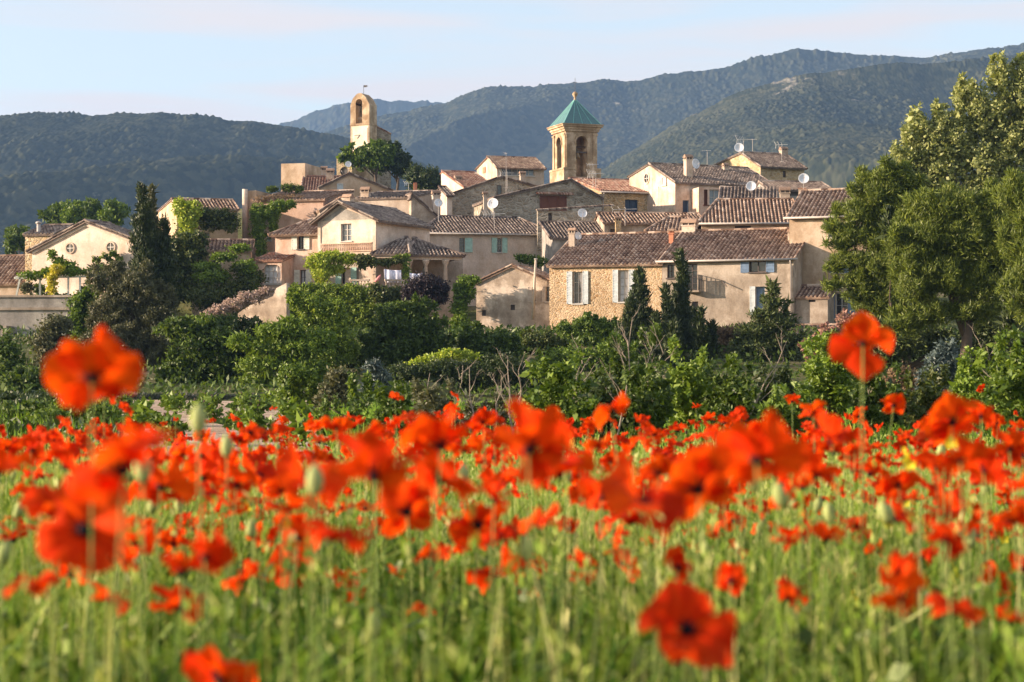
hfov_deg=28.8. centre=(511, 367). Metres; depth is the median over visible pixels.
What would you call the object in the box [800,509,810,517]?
poppy
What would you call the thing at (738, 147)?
satellite dish
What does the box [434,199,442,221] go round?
satellite dish
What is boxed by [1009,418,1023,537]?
poppy
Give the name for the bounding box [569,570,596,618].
poppy
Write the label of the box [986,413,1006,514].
poppy
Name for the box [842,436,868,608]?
poppy
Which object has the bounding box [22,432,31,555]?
poppy
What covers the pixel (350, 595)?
poppy
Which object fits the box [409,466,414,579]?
poppy
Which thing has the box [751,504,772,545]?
poppy
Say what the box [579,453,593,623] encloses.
poppy
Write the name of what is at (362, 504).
poppy
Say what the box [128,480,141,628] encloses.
poppy
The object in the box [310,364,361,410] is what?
shrub
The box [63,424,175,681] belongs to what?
poppy
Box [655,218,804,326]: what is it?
stucco house
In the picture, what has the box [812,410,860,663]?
poppy
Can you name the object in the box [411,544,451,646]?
poppy
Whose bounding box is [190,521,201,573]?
poppy
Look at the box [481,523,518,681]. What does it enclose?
poppy
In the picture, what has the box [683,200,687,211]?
blue door
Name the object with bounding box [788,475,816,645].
poppy
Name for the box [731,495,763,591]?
poppy
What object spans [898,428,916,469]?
poppy
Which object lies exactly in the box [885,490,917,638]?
poppy
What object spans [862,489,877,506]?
poppy
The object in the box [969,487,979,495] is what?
poppy
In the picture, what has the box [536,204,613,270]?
ruin wall
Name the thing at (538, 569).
poppy
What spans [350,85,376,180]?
clock tower
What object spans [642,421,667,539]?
poppy
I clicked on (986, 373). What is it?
dead branch
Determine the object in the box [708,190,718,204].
window
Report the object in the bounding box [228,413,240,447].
poppy
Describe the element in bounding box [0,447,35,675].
poppy
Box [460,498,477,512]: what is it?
poppy
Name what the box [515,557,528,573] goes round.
poppy
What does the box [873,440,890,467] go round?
poppy
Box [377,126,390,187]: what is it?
ruin
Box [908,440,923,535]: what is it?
poppy
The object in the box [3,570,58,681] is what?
poppy
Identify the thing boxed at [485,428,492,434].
poppy
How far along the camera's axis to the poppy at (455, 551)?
4.62 m
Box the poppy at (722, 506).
[709,502,729,512]
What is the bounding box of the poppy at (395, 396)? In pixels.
[389,391,403,455]
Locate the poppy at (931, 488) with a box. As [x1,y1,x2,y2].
[920,475,937,601]
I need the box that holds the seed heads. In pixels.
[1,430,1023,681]
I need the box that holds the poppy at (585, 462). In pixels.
[532,452,595,681]
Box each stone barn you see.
[472,178,603,223]
[713,147,807,180]
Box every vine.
[16,247,102,281]
[43,264,65,294]
[91,255,103,264]
[101,252,114,264]
[108,250,123,260]
[170,196,204,234]
[191,242,251,285]
[197,205,240,233]
[231,256,260,291]
[247,198,297,256]
[249,193,304,202]
[303,248,358,283]
[352,253,407,270]
[393,253,411,285]
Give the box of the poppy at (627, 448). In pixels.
[621,437,636,550]
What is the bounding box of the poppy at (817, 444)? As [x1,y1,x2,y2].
[804,436,823,554]
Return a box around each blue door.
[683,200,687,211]
[750,286,764,314]
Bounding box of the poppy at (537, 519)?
[519,502,559,681]
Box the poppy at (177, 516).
[174,514,193,534]
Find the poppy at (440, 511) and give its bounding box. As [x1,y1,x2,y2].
[433,502,459,580]
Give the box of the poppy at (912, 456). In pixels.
[906,452,926,552]
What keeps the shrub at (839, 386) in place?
on the ground at (473, 319)
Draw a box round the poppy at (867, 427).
[859,420,872,524]
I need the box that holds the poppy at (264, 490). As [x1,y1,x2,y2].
[254,484,271,525]
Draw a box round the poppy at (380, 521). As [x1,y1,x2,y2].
[371,517,385,589]
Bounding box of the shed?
[790,323,835,334]
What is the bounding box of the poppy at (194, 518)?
[191,498,206,539]
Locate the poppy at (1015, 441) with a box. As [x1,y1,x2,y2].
[994,429,1023,644]
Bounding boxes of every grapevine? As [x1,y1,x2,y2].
[111,393,132,412]
[115,404,154,428]
[124,395,155,416]
[130,401,161,420]
[145,411,182,428]
[156,414,191,445]
[158,391,176,407]
[160,391,181,410]
[163,392,187,412]
[178,396,211,414]
[189,401,225,422]
[193,398,216,408]
[197,391,214,398]
[199,393,223,405]
[203,394,224,406]
[214,406,255,429]
[225,395,251,410]
[229,408,255,434]
[230,390,250,400]
[236,395,256,412]
[242,391,263,399]
[243,412,276,441]
[248,397,272,416]
[259,390,276,406]
[269,410,318,447]
[270,387,279,397]
[271,395,280,409]
[274,395,298,417]
[279,399,314,424]
[281,393,303,406]
[306,403,333,430]
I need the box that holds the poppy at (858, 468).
[843,460,865,516]
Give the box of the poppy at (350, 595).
[325,565,365,606]
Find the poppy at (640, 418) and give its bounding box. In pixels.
[634,413,649,475]
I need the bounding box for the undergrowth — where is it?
[0,387,124,461]
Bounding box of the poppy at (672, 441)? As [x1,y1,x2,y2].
[664,437,684,453]
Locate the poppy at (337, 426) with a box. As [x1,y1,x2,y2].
[319,415,352,596]
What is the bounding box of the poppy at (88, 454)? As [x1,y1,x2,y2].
[81,446,98,592]
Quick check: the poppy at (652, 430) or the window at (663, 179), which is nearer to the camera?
the poppy at (652, 430)
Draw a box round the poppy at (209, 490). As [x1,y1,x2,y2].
[195,481,225,642]
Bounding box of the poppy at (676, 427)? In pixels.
[668,421,688,447]
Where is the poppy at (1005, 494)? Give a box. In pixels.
[994,486,1011,539]
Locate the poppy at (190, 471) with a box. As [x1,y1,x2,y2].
[182,460,221,635]
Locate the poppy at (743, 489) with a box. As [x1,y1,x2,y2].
[731,479,746,502]
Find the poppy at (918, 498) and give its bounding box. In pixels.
[909,489,926,545]
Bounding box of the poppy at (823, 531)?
[810,522,845,676]
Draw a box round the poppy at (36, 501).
[19,482,63,681]
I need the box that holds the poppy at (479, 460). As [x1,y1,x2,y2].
[473,453,488,504]
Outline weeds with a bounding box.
[1,504,1023,681]
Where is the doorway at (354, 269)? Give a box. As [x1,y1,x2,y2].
[336,267,356,283]
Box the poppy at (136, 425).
[120,417,142,582]
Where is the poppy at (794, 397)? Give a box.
[783,393,799,515]
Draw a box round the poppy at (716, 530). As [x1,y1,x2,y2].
[704,518,727,575]
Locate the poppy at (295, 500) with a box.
[263,489,313,680]
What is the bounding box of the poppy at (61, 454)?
[42,440,78,665]
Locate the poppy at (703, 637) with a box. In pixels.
[638,578,736,681]
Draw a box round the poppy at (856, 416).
[849,407,864,507]
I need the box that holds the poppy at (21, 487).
[10,482,33,597]
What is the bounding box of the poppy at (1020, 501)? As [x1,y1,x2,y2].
[1011,496,1023,507]
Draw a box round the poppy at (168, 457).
[160,454,179,525]
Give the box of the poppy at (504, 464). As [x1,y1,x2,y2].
[502,424,509,526]
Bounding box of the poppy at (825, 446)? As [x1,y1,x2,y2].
[815,441,847,599]
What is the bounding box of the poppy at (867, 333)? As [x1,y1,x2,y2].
[829,310,893,680]
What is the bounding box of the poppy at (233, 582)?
[222,559,257,659]
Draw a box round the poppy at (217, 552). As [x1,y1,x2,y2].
[187,529,234,645]
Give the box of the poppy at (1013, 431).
[1007,427,1023,494]
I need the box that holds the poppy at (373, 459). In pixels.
[332,427,423,681]
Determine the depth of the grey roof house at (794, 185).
160.15 m
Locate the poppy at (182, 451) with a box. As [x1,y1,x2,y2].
[169,444,196,551]
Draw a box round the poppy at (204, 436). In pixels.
[193,428,209,497]
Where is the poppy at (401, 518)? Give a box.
[374,477,433,681]
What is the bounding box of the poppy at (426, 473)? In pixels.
[408,453,482,681]
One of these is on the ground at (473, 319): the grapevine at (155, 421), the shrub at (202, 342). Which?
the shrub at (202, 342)
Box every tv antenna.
[482,211,504,228]
[586,169,602,189]
[737,136,746,159]
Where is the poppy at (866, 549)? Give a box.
[864,538,883,590]
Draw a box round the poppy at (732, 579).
[715,562,746,681]
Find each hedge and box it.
[382,351,546,395]
[404,347,483,365]
[447,274,481,333]
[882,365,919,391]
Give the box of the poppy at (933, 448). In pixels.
[921,443,939,517]
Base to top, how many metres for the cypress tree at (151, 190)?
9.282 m
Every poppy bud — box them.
[1,538,11,608]
[8,502,24,587]
[127,472,132,514]
[147,501,161,651]
[174,499,183,550]
[246,516,256,634]
[291,513,299,675]
[369,612,380,678]
[519,534,533,672]
[563,471,571,625]
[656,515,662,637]
[700,531,707,585]
[701,540,711,588]
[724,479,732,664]
[739,481,759,671]
[756,518,764,605]
[771,481,788,681]
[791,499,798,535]
[811,495,822,598]
[823,501,835,658]
[877,501,893,681]
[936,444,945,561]
[966,528,976,678]
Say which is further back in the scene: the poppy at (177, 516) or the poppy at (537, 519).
the poppy at (177, 516)
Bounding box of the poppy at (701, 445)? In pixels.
[689,443,726,681]
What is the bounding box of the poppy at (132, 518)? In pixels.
[110,514,135,667]
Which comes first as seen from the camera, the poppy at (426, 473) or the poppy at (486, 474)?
the poppy at (426, 473)
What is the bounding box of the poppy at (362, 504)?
[356,499,377,566]
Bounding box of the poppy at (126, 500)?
[102,496,129,680]
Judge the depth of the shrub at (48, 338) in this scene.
97.62 m
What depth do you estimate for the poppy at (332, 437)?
7.68 m
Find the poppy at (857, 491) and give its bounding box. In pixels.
[849,490,869,514]
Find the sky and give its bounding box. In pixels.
[0,0,1023,124]
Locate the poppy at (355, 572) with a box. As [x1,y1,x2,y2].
[344,567,365,577]
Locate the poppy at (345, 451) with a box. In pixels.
[340,446,351,511]
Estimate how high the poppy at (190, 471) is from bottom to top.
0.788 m
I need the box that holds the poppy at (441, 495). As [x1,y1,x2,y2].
[437,494,444,542]
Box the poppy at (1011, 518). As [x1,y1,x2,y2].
[987,503,1023,620]
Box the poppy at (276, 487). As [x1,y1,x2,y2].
[257,478,299,675]
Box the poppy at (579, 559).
[568,547,597,626]
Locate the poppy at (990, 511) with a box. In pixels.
[975,510,991,565]
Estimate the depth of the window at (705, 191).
158.98 m
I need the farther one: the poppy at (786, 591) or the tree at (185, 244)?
the tree at (185, 244)
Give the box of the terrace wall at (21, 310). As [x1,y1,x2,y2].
[0,295,101,335]
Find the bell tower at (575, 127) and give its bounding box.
[546,82,603,182]
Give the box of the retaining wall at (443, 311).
[298,279,452,328]
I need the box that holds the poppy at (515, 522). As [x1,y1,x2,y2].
[511,515,528,573]
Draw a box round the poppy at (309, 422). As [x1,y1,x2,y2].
[303,419,316,493]
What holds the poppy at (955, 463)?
on the ground at (473, 319)
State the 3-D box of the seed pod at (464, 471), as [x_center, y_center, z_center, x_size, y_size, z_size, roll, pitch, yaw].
[-0.099,0.590,4.107,0.021,0.786,0.022,0,0,0]
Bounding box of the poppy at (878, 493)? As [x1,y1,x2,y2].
[874,485,891,544]
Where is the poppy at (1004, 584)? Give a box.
[978,560,1015,629]
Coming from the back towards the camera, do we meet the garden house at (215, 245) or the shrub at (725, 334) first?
the garden house at (215, 245)
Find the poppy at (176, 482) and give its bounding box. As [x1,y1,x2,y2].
[135,457,195,654]
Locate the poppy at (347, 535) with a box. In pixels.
[302,517,366,681]
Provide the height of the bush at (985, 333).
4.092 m
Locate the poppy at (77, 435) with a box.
[69,426,82,442]
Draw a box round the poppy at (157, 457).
[139,448,166,584]
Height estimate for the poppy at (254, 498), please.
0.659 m
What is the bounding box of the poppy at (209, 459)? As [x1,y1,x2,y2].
[187,441,220,621]
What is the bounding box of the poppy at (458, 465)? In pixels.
[456,460,462,507]
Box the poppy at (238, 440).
[229,431,250,516]
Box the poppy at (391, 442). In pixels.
[385,439,394,448]
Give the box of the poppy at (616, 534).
[606,524,629,656]
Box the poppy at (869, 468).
[859,459,889,629]
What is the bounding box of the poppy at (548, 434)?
[489,396,575,681]
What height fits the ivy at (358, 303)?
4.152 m
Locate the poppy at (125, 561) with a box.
[110,537,154,676]
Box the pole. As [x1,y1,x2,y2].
[531,258,536,319]
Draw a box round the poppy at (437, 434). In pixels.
[399,406,468,681]
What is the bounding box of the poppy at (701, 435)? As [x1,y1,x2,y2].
[695,428,715,524]
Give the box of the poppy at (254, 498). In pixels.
[246,496,263,551]
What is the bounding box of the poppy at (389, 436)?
[380,434,393,564]
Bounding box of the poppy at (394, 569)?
[387,564,406,608]
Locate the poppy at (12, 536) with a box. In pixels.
[1,521,36,610]
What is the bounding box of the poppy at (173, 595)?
[148,582,206,681]
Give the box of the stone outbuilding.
[718,185,777,197]
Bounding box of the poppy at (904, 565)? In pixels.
[879,550,918,681]
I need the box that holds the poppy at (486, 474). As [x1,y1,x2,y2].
[478,467,506,592]
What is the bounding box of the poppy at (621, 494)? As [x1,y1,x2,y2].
[600,451,686,681]
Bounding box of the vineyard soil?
[121,400,336,461]
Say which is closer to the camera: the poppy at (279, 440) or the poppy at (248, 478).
the poppy at (248, 478)
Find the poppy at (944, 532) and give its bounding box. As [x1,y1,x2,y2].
[922,517,967,681]
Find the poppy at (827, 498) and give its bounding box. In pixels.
[814,495,835,504]
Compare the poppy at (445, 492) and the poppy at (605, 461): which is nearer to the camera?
the poppy at (605, 461)
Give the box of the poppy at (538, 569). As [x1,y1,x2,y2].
[531,558,541,578]
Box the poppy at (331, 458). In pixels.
[316,452,338,516]
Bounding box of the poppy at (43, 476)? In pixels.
[38,466,53,519]
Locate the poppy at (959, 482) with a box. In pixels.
[957,478,966,486]
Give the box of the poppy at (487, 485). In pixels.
[481,479,512,681]
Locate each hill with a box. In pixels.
[0,111,440,253]
[279,99,443,132]
[601,55,1023,194]
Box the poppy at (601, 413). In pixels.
[592,391,629,620]
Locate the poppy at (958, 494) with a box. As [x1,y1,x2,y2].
[928,477,967,624]
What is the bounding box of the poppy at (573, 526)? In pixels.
[557,515,579,593]
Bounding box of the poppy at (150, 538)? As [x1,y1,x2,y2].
[116,525,156,679]
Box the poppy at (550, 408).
[534,405,562,597]
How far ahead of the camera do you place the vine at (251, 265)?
137.20 m
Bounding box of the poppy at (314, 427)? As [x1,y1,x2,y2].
[308,420,321,461]
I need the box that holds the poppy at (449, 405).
[444,402,459,501]
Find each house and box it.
[0,254,24,294]
[26,219,134,323]
[157,197,239,243]
[192,238,254,315]
[242,189,354,264]
[281,163,320,190]
[301,166,340,189]
[317,171,396,201]
[355,187,431,213]
[405,190,441,222]
[428,192,536,305]
[437,185,455,214]
[440,170,486,191]
[452,171,538,214]
[475,155,546,184]
[476,263,548,333]
[538,220,603,272]
[545,228,685,334]
[568,177,648,211]
[594,211,701,231]
[627,154,767,214]
[644,215,689,230]
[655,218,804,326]
[698,187,794,228]
[756,180,831,199]
[783,188,871,323]
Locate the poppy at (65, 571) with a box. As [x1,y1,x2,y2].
[52,562,98,654]
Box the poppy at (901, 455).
[894,448,909,525]
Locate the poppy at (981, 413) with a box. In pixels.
[967,400,995,594]
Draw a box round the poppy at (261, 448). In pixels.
[256,445,270,522]
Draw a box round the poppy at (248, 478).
[216,463,257,643]
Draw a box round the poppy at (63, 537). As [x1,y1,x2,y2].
[37,486,127,681]
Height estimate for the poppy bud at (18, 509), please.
0.694 m
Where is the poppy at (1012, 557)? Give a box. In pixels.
[1008,551,1023,572]
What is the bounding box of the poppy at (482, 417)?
[467,408,495,585]
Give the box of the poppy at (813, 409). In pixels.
[799,400,826,566]
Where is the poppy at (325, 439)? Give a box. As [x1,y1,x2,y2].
[311,434,330,513]
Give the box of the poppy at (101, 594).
[92,579,130,636]
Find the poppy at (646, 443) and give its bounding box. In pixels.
[640,438,652,464]
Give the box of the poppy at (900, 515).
[889,500,919,660]
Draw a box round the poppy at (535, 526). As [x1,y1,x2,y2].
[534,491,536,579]
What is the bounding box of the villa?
[254,194,465,302]
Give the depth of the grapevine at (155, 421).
35.28 m
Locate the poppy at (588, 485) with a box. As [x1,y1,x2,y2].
[577,472,631,669]
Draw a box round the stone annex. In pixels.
[22,221,73,294]
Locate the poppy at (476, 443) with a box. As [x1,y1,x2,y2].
[445,432,485,590]
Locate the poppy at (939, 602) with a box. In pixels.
[924,591,984,681]
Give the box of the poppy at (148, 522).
[130,517,155,620]
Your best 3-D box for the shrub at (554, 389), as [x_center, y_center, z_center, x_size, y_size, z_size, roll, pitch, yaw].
[0.900,0.671,29.052,1.728,2.076,1.387,0,0,38]
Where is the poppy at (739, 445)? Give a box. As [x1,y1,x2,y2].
[714,408,810,681]
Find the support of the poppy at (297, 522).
on the ground at (473, 319)
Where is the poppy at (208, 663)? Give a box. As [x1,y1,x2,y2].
[182,644,257,681]
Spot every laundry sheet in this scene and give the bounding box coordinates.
[384,269,401,282]
[410,273,421,280]
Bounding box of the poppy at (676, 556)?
[664,544,695,681]
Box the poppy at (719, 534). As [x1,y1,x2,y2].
[718,505,720,566]
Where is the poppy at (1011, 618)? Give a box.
[995,599,1023,681]
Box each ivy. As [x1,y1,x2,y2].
[274,361,322,410]
[284,281,374,329]
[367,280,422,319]
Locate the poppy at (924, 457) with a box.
[912,450,950,644]
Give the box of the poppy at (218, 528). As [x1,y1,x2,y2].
[206,517,225,534]
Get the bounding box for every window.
[65,242,74,253]
[105,241,115,251]
[262,265,281,284]
[291,236,309,249]
[294,270,311,284]
[337,184,342,189]
[339,224,351,241]
[459,238,472,251]
[492,238,507,252]
[497,185,501,194]
[528,287,536,302]
[542,286,548,302]
[567,271,587,304]
[613,270,633,302]
[625,200,636,211]
[643,172,649,184]
[661,177,665,185]
[666,265,675,278]
[687,264,696,289]
[703,190,708,205]
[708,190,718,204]
[735,226,750,227]
[740,257,773,272]
[834,293,854,318]
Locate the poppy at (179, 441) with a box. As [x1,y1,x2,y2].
[170,432,186,547]
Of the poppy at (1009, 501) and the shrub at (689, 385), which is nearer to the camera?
the poppy at (1009, 501)
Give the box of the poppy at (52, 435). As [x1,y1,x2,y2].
[42,428,63,579]
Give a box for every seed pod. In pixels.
[134,455,151,681]
[190,403,206,651]
[220,434,232,643]
[306,463,323,681]
[459,463,468,633]
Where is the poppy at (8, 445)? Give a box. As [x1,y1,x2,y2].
[0,437,18,589]
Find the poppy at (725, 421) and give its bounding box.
[717,414,730,427]
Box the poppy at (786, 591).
[776,575,809,681]
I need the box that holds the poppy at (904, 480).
[878,470,921,615]
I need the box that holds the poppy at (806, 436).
[799,423,814,509]
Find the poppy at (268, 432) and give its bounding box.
[258,429,273,521]
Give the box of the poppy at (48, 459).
[35,455,54,560]
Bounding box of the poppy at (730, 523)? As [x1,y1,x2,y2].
[718,509,745,557]
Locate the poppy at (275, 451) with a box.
[267,444,282,531]
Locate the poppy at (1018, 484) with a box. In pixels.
[1007,473,1023,489]
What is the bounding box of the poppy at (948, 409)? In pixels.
[922,391,976,672]
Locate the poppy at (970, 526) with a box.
[965,520,992,634]
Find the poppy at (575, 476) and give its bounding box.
[571,468,581,553]
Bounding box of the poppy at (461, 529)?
[448,502,506,664]
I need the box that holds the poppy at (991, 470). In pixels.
[966,446,1015,675]
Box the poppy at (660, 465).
[635,453,680,681]
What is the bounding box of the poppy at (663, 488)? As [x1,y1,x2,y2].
[654,486,674,681]
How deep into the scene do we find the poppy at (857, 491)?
6.67 m
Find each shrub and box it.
[0,332,34,384]
[0,363,50,393]
[0,391,60,404]
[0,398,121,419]
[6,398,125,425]
[18,280,36,294]
[25,311,83,371]
[31,283,98,294]
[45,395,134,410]
[151,313,252,383]
[180,311,211,324]
[183,261,268,321]
[200,286,274,316]
[214,311,240,330]
[229,314,362,368]
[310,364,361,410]
[315,391,371,435]
[345,369,374,403]
[366,374,419,441]
[399,271,451,309]
[410,375,463,427]
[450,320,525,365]
[453,386,511,434]
[513,253,548,268]
[519,327,571,354]
[519,343,603,443]
[534,330,638,370]
[555,311,622,347]
[584,370,629,449]
[589,321,663,396]
[619,356,677,436]
[664,334,709,434]
[699,351,762,427]
[701,370,726,426]
[716,321,748,351]
[751,361,797,420]
[752,379,817,439]
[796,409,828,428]
[797,308,855,361]
[797,328,855,383]
[798,330,855,417]
[847,356,911,439]
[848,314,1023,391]
[893,389,908,427]
[901,363,951,430]
[948,346,1005,433]
[980,324,1023,431]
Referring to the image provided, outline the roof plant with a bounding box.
[265,181,304,193]
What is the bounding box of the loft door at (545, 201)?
[540,196,566,210]
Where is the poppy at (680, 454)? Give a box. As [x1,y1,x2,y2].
[677,452,684,538]
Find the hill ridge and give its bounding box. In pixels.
[324,43,1023,183]
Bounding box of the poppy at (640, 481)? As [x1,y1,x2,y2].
[635,476,645,559]
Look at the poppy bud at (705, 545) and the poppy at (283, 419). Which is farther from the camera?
the poppy at (283, 419)
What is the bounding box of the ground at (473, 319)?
[1,209,1023,467]
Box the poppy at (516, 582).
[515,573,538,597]
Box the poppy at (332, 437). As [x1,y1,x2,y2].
[327,435,335,525]
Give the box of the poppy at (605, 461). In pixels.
[598,446,623,568]
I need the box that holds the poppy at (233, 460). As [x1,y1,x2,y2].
[211,448,241,618]
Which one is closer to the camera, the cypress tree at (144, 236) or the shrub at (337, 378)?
the shrub at (337, 378)
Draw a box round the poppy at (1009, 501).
[998,496,1012,542]
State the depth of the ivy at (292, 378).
54.84 m
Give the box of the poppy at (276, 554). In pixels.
[263,544,312,633]
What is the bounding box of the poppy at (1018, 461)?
[1011,445,1023,581]
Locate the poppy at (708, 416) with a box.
[700,412,715,443]
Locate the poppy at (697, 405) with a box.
[692,402,700,443]
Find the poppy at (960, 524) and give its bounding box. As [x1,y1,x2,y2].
[948,519,966,533]
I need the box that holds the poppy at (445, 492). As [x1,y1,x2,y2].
[439,485,452,541]
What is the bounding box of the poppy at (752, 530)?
[750,521,775,534]
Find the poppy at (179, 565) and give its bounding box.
[159,550,212,681]
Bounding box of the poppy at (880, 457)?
[868,450,893,560]
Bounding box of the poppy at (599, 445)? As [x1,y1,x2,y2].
[580,433,610,627]
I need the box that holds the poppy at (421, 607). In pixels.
[407,602,436,647]
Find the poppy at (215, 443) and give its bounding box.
[210,432,220,509]
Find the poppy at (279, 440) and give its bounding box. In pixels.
[270,435,284,502]
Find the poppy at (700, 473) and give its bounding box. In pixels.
[654,442,733,681]
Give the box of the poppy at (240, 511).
[216,491,248,627]
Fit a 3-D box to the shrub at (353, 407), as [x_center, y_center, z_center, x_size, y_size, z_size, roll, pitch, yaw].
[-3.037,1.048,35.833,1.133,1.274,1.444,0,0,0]
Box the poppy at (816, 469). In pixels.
[806,451,841,680]
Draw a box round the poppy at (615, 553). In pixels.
[603,546,640,611]
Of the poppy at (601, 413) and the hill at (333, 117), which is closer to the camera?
the poppy at (601, 413)
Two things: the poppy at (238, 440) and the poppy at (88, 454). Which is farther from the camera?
the poppy at (238, 440)
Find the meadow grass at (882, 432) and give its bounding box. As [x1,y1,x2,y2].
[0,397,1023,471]
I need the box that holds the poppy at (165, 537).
[154,525,187,614]
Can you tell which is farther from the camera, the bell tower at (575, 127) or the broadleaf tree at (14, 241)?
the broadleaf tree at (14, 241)
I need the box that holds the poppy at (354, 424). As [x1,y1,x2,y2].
[346,417,363,563]
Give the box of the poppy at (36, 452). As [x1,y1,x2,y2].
[16,436,45,641]
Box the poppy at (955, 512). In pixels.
[924,503,961,645]
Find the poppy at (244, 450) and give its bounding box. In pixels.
[239,443,247,458]
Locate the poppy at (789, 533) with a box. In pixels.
[770,525,808,680]
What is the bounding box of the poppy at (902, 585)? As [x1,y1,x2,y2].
[871,569,927,681]
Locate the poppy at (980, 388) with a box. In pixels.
[976,384,984,439]
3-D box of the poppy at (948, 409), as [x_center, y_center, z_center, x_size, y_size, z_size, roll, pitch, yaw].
[0.768,0.504,3.495,0.099,0.927,0.071,0,0,-27]
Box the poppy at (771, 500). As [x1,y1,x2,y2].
[768,488,804,648]
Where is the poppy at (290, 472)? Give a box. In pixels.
[273,439,349,681]
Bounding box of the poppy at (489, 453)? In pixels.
[483,446,500,470]
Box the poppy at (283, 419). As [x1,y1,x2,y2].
[277,415,288,444]
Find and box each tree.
[2,223,30,253]
[37,201,63,223]
[57,198,86,223]
[62,279,100,342]
[77,258,182,367]
[79,196,105,220]
[96,197,130,225]
[126,180,161,284]
[145,183,159,232]
[153,213,180,298]
[170,227,210,305]
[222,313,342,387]
[284,287,361,369]
[335,138,401,181]
[353,291,457,370]
[373,139,413,189]
[402,161,440,189]
[614,291,645,355]
[621,264,654,353]
[644,310,667,363]
[656,316,694,367]
[658,280,677,341]
[670,247,694,352]
[690,303,716,359]
[690,307,696,347]
[705,318,721,358]
[712,274,811,362]
[818,153,931,391]
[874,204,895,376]
[879,176,1017,365]
[888,49,1023,339]
[987,165,1023,325]
[993,294,1022,364]
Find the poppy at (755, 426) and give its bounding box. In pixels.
[749,420,762,671]
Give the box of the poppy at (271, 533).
[246,521,279,583]
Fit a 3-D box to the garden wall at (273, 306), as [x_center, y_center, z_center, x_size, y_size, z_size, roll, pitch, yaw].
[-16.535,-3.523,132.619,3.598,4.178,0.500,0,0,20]
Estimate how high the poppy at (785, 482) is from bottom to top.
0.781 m
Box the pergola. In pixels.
[14,274,91,294]
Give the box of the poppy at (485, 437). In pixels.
[478,431,490,444]
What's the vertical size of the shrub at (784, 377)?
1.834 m
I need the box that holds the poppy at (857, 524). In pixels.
[842,514,866,621]
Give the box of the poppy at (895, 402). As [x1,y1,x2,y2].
[878,393,905,570]
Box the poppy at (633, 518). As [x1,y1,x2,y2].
[607,512,648,642]
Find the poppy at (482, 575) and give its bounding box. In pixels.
[466,543,519,662]
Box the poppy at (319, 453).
[303,443,327,592]
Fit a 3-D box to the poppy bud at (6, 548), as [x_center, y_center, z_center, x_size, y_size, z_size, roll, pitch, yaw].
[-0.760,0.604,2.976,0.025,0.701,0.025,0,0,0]
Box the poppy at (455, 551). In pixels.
[440,546,470,597]
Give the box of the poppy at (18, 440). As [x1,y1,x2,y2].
[9,436,26,564]
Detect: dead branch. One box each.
[447,360,478,403]
[455,368,487,432]
[480,347,512,429]
[491,372,511,425]
[500,349,534,430]
[570,333,597,401]
[599,305,639,434]
[630,320,677,444]
[640,330,664,408]
[745,324,786,424]
[971,327,1000,442]
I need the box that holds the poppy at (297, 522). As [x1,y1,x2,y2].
[273,513,323,674]
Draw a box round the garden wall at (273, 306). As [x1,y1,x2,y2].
[238,283,289,324]
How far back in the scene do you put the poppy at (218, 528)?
6.19 m
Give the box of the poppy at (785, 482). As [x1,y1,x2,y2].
[774,476,793,640]
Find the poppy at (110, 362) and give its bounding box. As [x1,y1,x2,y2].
[43,325,142,681]
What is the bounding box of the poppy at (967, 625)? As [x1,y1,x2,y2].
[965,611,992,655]
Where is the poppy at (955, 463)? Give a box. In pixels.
[939,432,986,681]
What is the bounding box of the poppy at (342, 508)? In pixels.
[327,499,356,585]
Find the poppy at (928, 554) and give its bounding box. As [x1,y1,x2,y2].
[902,545,938,655]
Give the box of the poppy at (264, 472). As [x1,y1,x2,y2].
[246,458,276,617]
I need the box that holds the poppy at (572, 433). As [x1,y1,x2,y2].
[562,423,574,486]
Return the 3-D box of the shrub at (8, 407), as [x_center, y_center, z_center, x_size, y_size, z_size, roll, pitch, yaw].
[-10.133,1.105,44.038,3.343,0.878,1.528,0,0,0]
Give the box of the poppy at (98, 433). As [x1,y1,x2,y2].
[89,427,107,467]
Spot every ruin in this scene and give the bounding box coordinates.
[337,159,356,174]
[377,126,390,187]
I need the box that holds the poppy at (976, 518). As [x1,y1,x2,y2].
[939,492,983,643]
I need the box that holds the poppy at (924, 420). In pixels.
[920,416,937,532]
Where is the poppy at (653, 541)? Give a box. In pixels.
[641,535,667,595]
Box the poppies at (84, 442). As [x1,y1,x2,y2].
[0,391,1023,627]
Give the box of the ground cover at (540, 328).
[0,322,1022,398]
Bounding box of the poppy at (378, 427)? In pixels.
[357,420,391,616]
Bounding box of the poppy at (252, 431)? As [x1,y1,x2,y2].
[239,421,264,522]
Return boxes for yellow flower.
[245,501,250,525]
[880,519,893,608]
[901,447,915,469]
[943,435,956,667]
[1000,536,1007,543]
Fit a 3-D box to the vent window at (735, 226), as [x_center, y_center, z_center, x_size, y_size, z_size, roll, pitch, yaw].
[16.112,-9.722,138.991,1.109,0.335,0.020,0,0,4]
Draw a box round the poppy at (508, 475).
[491,466,517,580]
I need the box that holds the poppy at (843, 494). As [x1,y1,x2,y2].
[835,484,845,513]
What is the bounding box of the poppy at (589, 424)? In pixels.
[580,420,596,532]
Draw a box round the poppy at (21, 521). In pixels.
[3,515,24,551]
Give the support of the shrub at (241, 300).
on the ground at (473, 319)
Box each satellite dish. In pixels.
[340,167,347,174]
[345,161,350,171]
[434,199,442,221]
[488,198,497,219]
[575,232,581,243]
[578,209,586,219]
[692,159,699,168]
[734,143,743,151]
[746,181,755,190]
[798,173,808,188]

